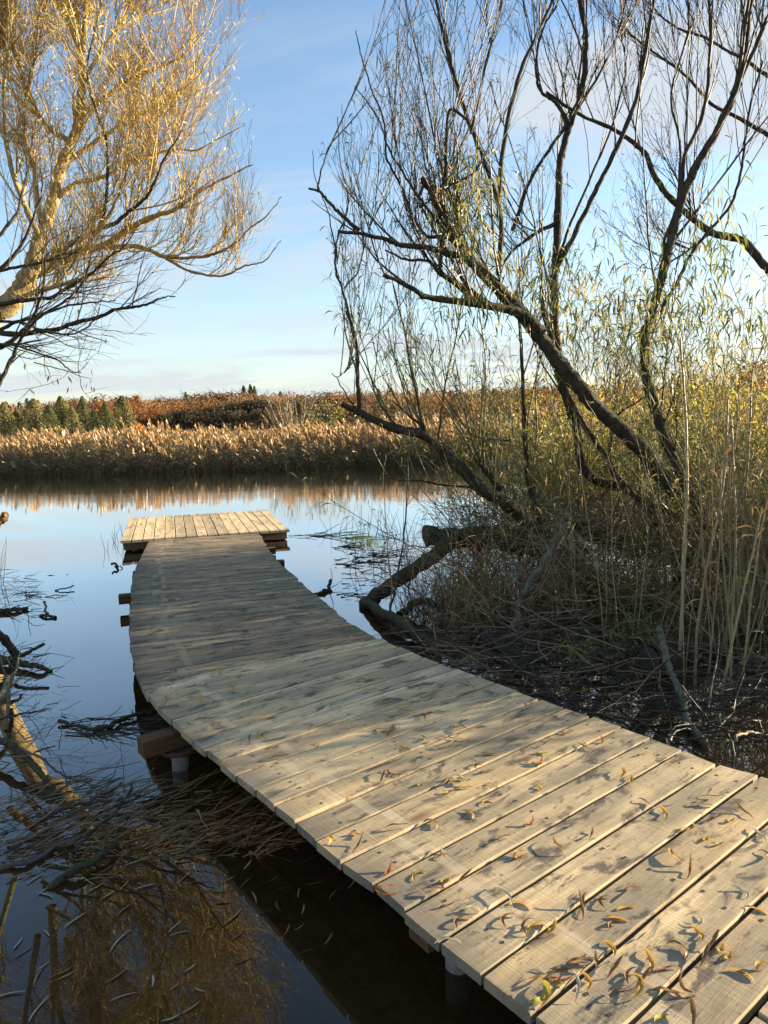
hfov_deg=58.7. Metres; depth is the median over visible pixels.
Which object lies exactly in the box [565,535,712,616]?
sedge tussock
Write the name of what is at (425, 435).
willow tree
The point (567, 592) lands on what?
sedge tussock
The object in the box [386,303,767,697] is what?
undergrowth
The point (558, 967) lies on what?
willow leaf
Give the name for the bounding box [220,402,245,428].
alder tree
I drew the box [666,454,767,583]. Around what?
willow shrub
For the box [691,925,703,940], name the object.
willow leaf
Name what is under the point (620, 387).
beech tree
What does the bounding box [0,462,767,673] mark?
river water
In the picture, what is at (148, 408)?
beech tree
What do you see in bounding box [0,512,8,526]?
sawn stub
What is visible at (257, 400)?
alder tree
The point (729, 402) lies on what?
willow shrub
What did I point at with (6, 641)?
dead branch
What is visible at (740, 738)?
dead branch
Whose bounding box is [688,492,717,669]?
dry reed
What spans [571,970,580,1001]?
willow leaf
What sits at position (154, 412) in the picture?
beech tree
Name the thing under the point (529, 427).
willow shrub
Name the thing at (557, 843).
willow leaf
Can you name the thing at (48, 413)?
spruce tree
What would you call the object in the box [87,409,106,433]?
spruce tree
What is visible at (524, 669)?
dead branch
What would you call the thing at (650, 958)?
willow leaf
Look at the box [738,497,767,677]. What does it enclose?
dry reed
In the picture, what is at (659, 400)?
willow shrub
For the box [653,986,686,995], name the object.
willow leaf
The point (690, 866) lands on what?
willow leaf
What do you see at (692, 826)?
willow leaf
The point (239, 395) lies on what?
oak tree
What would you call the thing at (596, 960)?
willow leaf
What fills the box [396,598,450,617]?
fallen branch
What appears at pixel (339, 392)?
birch tree
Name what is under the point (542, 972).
willow leaf
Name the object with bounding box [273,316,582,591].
willow shrub
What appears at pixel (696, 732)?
broken branch
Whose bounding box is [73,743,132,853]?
dead twig
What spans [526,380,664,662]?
reed clump
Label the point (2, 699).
dead branch
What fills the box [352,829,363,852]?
willow leaf
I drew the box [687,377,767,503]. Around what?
willow shrub
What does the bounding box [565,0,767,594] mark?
willow tree
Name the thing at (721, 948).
willow leaf
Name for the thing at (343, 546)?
reed litter
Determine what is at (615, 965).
willow leaf
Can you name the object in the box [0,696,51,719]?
dead twig
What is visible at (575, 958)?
willow leaf
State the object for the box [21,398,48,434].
spruce tree
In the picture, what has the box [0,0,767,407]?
sky
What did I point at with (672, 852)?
willow leaf
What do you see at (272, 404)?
alder tree
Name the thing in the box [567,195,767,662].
willow shrub
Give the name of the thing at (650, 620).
water plant
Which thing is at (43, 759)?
dead twig
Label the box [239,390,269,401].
oak tree
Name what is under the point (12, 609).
dead branch
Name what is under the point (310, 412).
willow shrub
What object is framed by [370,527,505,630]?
sedge tussock
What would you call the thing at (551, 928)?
willow leaf
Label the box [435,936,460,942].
willow leaf
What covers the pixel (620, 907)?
willow leaf
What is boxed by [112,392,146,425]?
beech tree
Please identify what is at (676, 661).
cut log
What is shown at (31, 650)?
dead branch
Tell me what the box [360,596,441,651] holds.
fallen log
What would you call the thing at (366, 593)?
reed litter
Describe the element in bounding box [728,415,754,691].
dry reed
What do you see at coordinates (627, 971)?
willow leaf
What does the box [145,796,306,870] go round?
reed litter
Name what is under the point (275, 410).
alder tree
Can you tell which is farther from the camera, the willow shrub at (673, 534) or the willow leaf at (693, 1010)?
the willow shrub at (673, 534)
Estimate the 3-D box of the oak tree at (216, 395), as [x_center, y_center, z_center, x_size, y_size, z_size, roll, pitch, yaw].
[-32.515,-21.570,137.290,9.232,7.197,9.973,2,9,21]
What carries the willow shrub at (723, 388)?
on the ground
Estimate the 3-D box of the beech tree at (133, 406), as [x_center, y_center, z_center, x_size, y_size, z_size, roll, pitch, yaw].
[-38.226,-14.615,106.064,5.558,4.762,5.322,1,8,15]
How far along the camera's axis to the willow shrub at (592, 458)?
8.65 m
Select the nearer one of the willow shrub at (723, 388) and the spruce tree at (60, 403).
the willow shrub at (723, 388)
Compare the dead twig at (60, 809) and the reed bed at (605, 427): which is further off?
the reed bed at (605, 427)
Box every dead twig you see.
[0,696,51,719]
[18,747,127,811]
[28,756,155,828]
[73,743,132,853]
[719,730,767,747]
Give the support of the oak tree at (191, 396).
on the ground
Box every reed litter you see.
[62,711,170,742]
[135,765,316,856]
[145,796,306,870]
[289,521,408,538]
[332,540,424,567]
[336,566,388,599]
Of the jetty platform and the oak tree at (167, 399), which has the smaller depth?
the jetty platform
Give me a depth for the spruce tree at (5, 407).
100.88 m
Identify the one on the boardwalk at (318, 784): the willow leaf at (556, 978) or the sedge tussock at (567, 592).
the willow leaf at (556, 978)
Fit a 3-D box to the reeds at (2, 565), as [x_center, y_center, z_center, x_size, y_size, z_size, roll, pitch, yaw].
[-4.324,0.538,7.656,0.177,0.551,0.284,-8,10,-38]
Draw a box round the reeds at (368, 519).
[317,495,423,533]
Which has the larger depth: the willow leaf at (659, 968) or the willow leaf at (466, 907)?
the willow leaf at (466, 907)
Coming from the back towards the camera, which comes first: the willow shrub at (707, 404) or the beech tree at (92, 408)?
the beech tree at (92, 408)
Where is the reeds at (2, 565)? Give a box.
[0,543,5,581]
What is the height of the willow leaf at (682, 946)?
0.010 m
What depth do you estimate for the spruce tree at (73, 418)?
94.55 m
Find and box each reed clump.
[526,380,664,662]
[606,294,767,691]
[649,267,767,703]
[649,286,767,665]
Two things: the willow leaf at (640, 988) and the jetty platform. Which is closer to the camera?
the willow leaf at (640, 988)
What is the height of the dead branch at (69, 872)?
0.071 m
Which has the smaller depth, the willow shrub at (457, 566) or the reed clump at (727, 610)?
the reed clump at (727, 610)
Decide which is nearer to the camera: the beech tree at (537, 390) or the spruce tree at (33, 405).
the beech tree at (537, 390)
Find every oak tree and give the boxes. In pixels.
[149,398,174,412]
[155,396,185,412]
[159,396,201,412]
[178,392,203,401]
[186,390,224,406]
[200,387,239,404]
[216,388,251,401]
[226,388,259,401]
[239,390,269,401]
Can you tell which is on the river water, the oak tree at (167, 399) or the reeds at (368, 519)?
the reeds at (368, 519)
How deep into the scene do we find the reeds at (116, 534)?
10.20 m
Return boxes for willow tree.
[0,0,280,326]
[0,71,208,426]
[308,0,767,559]
[312,1,551,538]
[355,118,767,541]
[385,0,685,573]
[493,0,767,278]
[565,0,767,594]
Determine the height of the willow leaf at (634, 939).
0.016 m
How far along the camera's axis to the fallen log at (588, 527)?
6.96 m
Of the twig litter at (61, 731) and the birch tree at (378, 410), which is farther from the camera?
the birch tree at (378, 410)
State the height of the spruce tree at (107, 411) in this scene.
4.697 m
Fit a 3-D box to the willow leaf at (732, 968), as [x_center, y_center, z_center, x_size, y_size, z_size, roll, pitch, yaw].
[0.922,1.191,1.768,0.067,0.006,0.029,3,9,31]
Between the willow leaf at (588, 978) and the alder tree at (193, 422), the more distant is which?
the alder tree at (193, 422)
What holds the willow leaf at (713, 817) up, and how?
on the boardwalk at (318, 784)
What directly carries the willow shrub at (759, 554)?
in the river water
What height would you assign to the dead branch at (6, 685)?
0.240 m
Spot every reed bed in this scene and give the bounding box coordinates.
[0,411,515,475]
[496,396,766,471]
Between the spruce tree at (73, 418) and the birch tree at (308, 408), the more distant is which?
the birch tree at (308, 408)
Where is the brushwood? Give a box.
[372,547,767,765]
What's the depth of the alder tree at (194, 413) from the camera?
100.48 m
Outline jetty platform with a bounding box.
[120,510,289,549]
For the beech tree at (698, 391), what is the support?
on the ground
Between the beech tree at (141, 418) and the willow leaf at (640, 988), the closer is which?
the willow leaf at (640, 988)
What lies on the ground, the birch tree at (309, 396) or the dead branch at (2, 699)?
the birch tree at (309, 396)
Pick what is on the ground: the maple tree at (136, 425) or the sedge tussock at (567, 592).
the maple tree at (136, 425)
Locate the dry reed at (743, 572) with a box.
[732,369,765,668]
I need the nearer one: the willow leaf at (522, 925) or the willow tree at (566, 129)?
the willow leaf at (522, 925)
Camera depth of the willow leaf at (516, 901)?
2.05 m
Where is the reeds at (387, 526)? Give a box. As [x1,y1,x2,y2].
[346,498,418,544]
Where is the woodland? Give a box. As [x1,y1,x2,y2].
[0,382,767,430]
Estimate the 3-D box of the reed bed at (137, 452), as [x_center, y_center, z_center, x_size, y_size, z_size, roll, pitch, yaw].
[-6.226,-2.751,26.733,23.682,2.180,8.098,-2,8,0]
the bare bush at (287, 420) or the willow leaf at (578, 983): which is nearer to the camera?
the willow leaf at (578, 983)
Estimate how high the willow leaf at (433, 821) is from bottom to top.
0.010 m
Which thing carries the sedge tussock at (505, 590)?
on the river water
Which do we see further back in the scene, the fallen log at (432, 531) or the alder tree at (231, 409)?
the alder tree at (231, 409)
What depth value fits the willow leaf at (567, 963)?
1.81 m
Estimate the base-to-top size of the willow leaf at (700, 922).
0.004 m
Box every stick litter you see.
[0,752,224,870]
[0,819,145,887]
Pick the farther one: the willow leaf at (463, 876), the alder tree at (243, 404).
the alder tree at (243, 404)
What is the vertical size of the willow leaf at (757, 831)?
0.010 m
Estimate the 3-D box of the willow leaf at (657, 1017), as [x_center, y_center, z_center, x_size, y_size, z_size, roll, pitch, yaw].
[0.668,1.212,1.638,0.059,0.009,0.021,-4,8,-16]
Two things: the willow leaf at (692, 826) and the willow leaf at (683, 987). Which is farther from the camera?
the willow leaf at (692, 826)
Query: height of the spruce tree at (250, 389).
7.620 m
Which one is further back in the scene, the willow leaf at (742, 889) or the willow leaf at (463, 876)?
the willow leaf at (463, 876)
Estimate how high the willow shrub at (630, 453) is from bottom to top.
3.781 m
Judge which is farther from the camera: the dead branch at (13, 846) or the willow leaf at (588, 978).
the dead branch at (13, 846)
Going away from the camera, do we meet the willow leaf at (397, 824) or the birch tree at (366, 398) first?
the willow leaf at (397, 824)
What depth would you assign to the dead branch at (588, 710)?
4.03 m
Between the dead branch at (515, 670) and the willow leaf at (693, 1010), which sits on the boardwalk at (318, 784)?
the willow leaf at (693, 1010)
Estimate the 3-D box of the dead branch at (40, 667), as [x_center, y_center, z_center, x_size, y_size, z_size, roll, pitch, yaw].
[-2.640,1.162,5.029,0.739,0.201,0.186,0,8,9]
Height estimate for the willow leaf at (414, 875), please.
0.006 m
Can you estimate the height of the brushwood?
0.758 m
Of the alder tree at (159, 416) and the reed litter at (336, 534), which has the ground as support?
the alder tree at (159, 416)
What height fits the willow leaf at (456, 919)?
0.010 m
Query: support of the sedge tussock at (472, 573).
on the river water
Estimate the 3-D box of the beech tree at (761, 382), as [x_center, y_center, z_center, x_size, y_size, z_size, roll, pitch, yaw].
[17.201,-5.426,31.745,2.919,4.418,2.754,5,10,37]
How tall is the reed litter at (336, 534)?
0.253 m
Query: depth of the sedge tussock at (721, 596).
5.76 m
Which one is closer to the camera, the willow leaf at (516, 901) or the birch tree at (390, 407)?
the willow leaf at (516, 901)
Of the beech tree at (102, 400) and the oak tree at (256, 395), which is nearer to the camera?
the beech tree at (102, 400)
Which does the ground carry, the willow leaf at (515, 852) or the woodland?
the woodland
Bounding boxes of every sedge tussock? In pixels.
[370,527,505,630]
[377,507,573,615]
[384,561,530,644]
[449,539,607,626]
[485,536,643,611]
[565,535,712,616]
[648,549,767,633]
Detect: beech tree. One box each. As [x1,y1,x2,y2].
[53,394,87,423]
[77,396,108,426]
[90,393,114,420]
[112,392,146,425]
[118,403,149,427]
[122,394,152,411]
[130,410,155,430]
[132,402,163,428]
[144,407,166,424]
[470,396,486,427]
[509,372,557,420]
[555,389,589,424]
[592,368,641,422]
[671,363,725,428]
[720,353,767,430]
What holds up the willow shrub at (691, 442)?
on the ground
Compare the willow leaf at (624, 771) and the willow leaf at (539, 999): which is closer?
the willow leaf at (539, 999)
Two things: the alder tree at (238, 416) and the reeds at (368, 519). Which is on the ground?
the alder tree at (238, 416)
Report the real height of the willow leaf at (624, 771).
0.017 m
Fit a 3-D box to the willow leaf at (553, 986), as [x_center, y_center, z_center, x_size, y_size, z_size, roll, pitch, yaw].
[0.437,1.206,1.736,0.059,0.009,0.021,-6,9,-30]
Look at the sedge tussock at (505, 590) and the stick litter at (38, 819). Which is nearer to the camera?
the stick litter at (38, 819)
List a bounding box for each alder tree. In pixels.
[146,412,179,430]
[160,412,187,429]
[173,411,188,430]
[177,413,203,431]
[179,408,210,430]
[194,407,225,429]
[197,403,230,429]
[201,411,228,429]
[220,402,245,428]
[227,410,250,430]
[231,396,258,428]
[240,398,270,427]
[245,408,275,429]
[246,398,289,428]
[258,408,286,426]
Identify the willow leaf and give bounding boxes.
[29,995,49,1020]
[33,967,42,985]
[47,1003,80,1010]
[74,980,92,998]
[177,906,179,919]
[326,835,332,844]
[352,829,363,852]
[374,884,397,894]
[377,884,397,889]
[383,859,391,876]
[385,823,410,827]
[412,871,427,881]
[421,886,450,889]
[423,818,438,828]
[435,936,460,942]
[440,846,444,858]
[454,915,472,928]
[457,867,474,883]
[464,905,480,913]
[492,885,512,906]
[500,913,515,927]
[509,900,530,908]
[513,850,528,855]
[521,918,533,936]
[526,919,552,936]
[528,969,554,977]
[528,980,548,1002]
[529,968,550,984]
[541,980,550,1006]
[543,919,556,936]
[548,974,575,981]
[550,982,565,994]
[552,966,579,970]
[553,836,566,853]
[565,957,599,963]
[565,961,592,965]
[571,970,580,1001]
[579,889,583,920]
[582,972,591,989]
[594,950,597,968]
[597,895,610,909]
[604,940,616,955]
[605,915,628,921]
[607,955,622,976]
[608,920,622,928]
[608,988,629,1001]
[617,906,635,910]
[620,767,625,777]
[623,931,646,946]
[624,966,642,984]
[632,973,643,999]
[635,965,652,988]
[644,948,653,973]
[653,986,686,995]
[654,1014,673,1023]
[655,965,678,973]
[660,806,667,819]
[666,940,688,959]
[668,849,679,860]
[678,823,694,832]
[679,973,697,994]
[682,913,702,925]
[687,853,691,878]
[690,997,695,1023]
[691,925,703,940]
[700,942,709,966]
[707,813,726,821]
[709,929,719,948]
[714,942,724,953]
[720,950,732,959]
[726,967,753,980]
[731,884,748,898]
[732,798,753,818]
[744,905,766,912]
[751,827,765,841]
[755,960,767,972]
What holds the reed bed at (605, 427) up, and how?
on the river water
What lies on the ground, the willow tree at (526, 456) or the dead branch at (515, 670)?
the willow tree at (526, 456)
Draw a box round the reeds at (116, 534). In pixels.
[111,522,122,541]
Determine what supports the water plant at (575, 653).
in the river water
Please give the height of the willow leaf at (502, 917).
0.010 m
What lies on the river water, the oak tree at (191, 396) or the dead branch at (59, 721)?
the dead branch at (59, 721)
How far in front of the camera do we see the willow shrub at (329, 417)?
29.32 m
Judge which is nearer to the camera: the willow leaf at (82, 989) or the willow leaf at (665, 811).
the willow leaf at (82, 989)
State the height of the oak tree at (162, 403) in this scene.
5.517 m
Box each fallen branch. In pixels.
[359,528,465,607]
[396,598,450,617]
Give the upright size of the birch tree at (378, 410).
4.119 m
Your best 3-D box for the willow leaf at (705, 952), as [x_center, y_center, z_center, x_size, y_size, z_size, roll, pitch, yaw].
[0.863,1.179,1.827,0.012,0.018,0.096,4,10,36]
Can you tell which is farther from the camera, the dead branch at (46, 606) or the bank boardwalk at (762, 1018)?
the dead branch at (46, 606)
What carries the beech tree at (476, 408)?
on the ground
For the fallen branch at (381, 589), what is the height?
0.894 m
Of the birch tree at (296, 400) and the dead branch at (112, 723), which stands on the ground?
the birch tree at (296, 400)
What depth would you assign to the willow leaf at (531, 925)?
1.94 m
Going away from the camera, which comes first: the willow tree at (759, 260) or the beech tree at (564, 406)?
the willow tree at (759, 260)
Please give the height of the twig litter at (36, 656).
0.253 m
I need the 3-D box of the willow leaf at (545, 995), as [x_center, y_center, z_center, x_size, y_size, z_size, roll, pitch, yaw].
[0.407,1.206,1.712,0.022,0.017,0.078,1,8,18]
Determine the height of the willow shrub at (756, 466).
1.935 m
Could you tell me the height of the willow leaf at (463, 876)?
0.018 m
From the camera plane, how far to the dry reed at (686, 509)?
4.45 m
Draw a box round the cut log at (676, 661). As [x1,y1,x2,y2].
[637,621,757,677]
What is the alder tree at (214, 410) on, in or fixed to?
on the ground
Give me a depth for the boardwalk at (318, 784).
2.66 m
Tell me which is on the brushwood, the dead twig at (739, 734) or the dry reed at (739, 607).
the dead twig at (739, 734)
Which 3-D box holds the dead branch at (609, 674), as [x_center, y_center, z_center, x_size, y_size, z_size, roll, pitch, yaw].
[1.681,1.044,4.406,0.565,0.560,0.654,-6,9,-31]
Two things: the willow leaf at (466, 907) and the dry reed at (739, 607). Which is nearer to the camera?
the willow leaf at (466, 907)
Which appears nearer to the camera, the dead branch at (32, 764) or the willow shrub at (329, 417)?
the dead branch at (32, 764)
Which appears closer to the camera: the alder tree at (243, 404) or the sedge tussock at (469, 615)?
the sedge tussock at (469, 615)
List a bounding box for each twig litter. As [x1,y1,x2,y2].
[0,569,48,606]
[0,627,72,686]
[0,645,122,789]
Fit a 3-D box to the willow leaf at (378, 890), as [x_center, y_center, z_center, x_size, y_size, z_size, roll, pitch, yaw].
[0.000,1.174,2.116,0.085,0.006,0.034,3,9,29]
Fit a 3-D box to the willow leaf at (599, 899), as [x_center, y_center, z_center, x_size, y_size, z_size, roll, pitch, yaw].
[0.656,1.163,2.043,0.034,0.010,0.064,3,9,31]
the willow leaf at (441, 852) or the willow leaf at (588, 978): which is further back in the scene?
the willow leaf at (441, 852)
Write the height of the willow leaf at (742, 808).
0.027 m
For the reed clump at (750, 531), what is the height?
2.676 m
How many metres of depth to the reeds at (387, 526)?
9.66 m
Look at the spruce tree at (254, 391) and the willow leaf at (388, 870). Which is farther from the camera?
the spruce tree at (254, 391)
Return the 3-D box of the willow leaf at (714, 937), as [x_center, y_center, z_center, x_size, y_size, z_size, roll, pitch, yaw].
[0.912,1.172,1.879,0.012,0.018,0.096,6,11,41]
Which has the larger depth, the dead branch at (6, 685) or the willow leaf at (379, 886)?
the dead branch at (6, 685)
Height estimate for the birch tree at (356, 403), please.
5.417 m
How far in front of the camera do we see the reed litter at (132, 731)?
3.95 m
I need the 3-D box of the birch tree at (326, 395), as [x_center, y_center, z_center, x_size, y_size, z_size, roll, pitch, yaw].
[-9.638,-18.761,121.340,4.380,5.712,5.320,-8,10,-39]
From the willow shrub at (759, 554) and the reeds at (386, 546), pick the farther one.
the reeds at (386, 546)
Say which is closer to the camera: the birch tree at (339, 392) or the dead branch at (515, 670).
the dead branch at (515, 670)
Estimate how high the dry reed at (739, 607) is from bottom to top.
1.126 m
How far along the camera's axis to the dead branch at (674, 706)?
3.94 m
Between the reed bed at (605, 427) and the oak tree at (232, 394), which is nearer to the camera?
the reed bed at (605, 427)
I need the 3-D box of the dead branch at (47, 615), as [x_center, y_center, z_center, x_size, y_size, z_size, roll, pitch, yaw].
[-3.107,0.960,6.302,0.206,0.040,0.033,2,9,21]
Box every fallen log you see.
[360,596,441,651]
[422,525,705,609]
[569,513,760,579]
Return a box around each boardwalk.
[118,534,767,1023]
[749,1001,767,1023]
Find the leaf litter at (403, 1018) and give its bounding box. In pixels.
[0,683,546,1023]
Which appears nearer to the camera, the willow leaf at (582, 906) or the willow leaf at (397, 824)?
the willow leaf at (582, 906)
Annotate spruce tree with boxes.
[0,402,19,435]
[6,409,29,435]
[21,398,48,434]
[37,404,62,434]
[51,396,81,432]
[61,406,85,434]
[70,399,96,433]
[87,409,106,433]
[95,402,116,434]
[106,396,138,431]
[245,384,252,395]
[252,386,257,395]
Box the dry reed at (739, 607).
[721,506,767,687]
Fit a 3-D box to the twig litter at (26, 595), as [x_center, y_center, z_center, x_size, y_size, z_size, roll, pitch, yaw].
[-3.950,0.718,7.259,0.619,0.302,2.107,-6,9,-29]
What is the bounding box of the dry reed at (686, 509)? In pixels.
[667,335,701,651]
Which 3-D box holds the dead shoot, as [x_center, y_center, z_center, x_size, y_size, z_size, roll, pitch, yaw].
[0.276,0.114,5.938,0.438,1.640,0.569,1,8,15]
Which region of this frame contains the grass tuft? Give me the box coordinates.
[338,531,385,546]
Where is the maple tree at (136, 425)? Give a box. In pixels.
[132,422,144,434]
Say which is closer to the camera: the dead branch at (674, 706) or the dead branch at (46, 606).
the dead branch at (674, 706)
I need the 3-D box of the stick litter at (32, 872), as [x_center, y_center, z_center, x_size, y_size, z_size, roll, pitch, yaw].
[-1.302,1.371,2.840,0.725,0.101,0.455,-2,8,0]
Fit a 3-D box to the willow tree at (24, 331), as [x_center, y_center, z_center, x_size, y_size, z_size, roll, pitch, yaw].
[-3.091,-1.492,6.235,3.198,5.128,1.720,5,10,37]
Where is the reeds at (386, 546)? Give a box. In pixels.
[350,509,421,572]
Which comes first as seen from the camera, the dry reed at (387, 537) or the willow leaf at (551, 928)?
the willow leaf at (551, 928)
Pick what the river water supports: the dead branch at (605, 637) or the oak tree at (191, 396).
the dead branch at (605, 637)
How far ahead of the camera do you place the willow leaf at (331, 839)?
2.38 m
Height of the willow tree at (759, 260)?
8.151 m
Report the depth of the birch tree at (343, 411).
106.56 m
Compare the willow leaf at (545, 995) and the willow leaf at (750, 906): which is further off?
the willow leaf at (750, 906)
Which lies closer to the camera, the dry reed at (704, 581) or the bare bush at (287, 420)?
the dry reed at (704, 581)
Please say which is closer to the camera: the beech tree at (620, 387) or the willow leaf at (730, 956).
the willow leaf at (730, 956)
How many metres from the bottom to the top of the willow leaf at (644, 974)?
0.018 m
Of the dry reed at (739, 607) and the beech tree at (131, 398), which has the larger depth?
the beech tree at (131, 398)
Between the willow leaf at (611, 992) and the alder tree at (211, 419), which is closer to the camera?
the willow leaf at (611, 992)
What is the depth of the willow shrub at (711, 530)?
5.29 m
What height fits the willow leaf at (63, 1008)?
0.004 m
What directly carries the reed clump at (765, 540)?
on the river water
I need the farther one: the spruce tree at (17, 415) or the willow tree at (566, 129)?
the spruce tree at (17, 415)
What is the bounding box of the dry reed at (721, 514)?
[720,461,741,683]
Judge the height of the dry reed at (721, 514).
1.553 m
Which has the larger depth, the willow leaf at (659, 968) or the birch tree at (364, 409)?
the birch tree at (364, 409)
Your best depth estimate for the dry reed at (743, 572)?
4.63 m
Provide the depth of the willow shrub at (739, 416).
9.44 m
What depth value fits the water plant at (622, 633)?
4.76 m
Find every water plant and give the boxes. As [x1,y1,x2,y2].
[558,629,601,681]
[601,612,650,660]
[626,598,679,645]
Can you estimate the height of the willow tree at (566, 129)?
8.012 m
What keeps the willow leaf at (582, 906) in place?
on the boardwalk at (318, 784)
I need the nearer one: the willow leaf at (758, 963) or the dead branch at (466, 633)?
the willow leaf at (758, 963)
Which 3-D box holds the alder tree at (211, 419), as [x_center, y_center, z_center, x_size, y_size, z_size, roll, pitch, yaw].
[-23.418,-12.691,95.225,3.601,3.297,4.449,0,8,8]
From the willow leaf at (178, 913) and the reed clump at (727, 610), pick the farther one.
the reed clump at (727, 610)
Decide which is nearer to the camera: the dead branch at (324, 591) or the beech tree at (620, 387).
the dead branch at (324, 591)
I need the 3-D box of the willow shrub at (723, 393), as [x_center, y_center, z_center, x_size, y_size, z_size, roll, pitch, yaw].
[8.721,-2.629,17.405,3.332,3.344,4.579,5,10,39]
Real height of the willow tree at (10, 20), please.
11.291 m
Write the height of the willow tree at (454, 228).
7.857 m
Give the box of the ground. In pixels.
[0,405,767,1023]
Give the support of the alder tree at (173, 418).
on the ground
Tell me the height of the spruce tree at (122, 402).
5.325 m
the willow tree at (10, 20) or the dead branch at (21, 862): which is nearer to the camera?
the dead branch at (21, 862)
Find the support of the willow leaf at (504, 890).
on the boardwalk at (318, 784)
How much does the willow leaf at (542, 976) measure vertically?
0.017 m
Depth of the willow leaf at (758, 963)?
1.78 m
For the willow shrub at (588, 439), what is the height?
3.792 m
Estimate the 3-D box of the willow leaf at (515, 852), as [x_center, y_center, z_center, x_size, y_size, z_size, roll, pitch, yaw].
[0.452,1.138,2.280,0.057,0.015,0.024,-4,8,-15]
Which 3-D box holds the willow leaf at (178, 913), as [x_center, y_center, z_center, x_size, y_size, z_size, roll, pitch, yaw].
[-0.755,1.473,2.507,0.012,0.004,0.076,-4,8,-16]
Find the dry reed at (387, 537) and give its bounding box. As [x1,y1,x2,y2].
[383,455,392,605]
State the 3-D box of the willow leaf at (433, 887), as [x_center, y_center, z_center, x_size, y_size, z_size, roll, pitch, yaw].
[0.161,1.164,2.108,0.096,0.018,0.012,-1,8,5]
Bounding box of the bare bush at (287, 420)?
[261,386,324,439]
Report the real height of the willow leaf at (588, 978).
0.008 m
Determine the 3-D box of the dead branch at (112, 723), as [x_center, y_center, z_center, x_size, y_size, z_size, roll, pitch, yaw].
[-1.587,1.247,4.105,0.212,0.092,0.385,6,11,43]
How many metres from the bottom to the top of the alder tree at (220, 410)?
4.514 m
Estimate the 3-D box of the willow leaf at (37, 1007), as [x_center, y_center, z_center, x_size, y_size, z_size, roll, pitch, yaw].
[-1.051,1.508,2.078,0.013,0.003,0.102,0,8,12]
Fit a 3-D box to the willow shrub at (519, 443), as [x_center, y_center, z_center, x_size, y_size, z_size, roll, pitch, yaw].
[1.850,-0.685,7.282,3.529,2.964,2.504,6,11,42]
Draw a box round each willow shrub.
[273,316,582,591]
[297,400,343,436]
[311,395,359,432]
[345,480,520,598]
[362,304,742,578]
[442,252,709,567]
[444,241,767,571]
[466,363,644,483]
[501,379,700,541]
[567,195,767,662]
[567,214,767,630]
[585,354,734,472]
[588,352,767,528]
[589,284,767,619]
[599,293,767,546]
[614,265,767,537]
[666,346,767,468]
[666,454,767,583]
[680,457,767,632]
[682,368,767,486]
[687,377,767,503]
[733,431,767,532]
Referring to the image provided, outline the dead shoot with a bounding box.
[387,430,439,623]
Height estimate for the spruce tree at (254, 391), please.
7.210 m
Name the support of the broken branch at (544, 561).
on the river water
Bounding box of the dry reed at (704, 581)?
[684,395,728,694]
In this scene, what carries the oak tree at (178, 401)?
on the ground
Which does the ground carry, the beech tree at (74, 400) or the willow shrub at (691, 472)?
the beech tree at (74, 400)
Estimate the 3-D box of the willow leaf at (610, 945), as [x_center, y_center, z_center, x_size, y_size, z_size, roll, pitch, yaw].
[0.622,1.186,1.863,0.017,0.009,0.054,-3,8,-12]
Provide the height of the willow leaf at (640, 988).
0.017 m
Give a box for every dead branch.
[0,604,31,613]
[0,630,20,655]
[0,642,30,704]
[0,642,44,665]
[0,654,68,682]
[0,668,29,732]
[0,737,71,827]
[0,836,80,871]
[7,749,129,850]
[39,614,56,617]
[43,601,48,613]
[47,842,119,891]
[57,707,138,746]
[91,708,157,732]
[314,568,342,594]
[453,594,564,666]
[473,670,582,704]
[477,610,595,711]
[477,628,640,694]
[522,665,651,732]
[537,647,717,742]
[578,625,675,720]
[582,614,725,669]
[637,663,767,717]
[714,696,767,750]
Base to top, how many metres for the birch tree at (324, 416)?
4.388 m
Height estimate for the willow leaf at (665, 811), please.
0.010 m
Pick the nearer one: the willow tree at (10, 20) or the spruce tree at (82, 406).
the willow tree at (10, 20)
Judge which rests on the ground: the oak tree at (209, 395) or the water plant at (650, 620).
the oak tree at (209, 395)
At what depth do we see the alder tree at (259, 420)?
95.98 m
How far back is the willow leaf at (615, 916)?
1.98 m
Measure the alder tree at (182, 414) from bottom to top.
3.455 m
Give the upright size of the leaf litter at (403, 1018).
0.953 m
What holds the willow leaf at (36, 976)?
on the river water
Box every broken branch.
[506,514,570,642]
[655,625,714,756]
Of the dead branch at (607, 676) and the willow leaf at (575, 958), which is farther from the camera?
the dead branch at (607, 676)
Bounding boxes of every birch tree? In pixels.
[288,391,309,420]
[298,391,326,420]
[298,401,319,422]
[312,401,334,422]
[317,390,337,421]
[328,390,352,410]
[331,400,351,424]
[344,395,370,420]
[352,402,374,423]
[362,391,377,414]
[371,399,391,418]
[376,392,398,419]
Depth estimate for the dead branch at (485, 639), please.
4.62 m

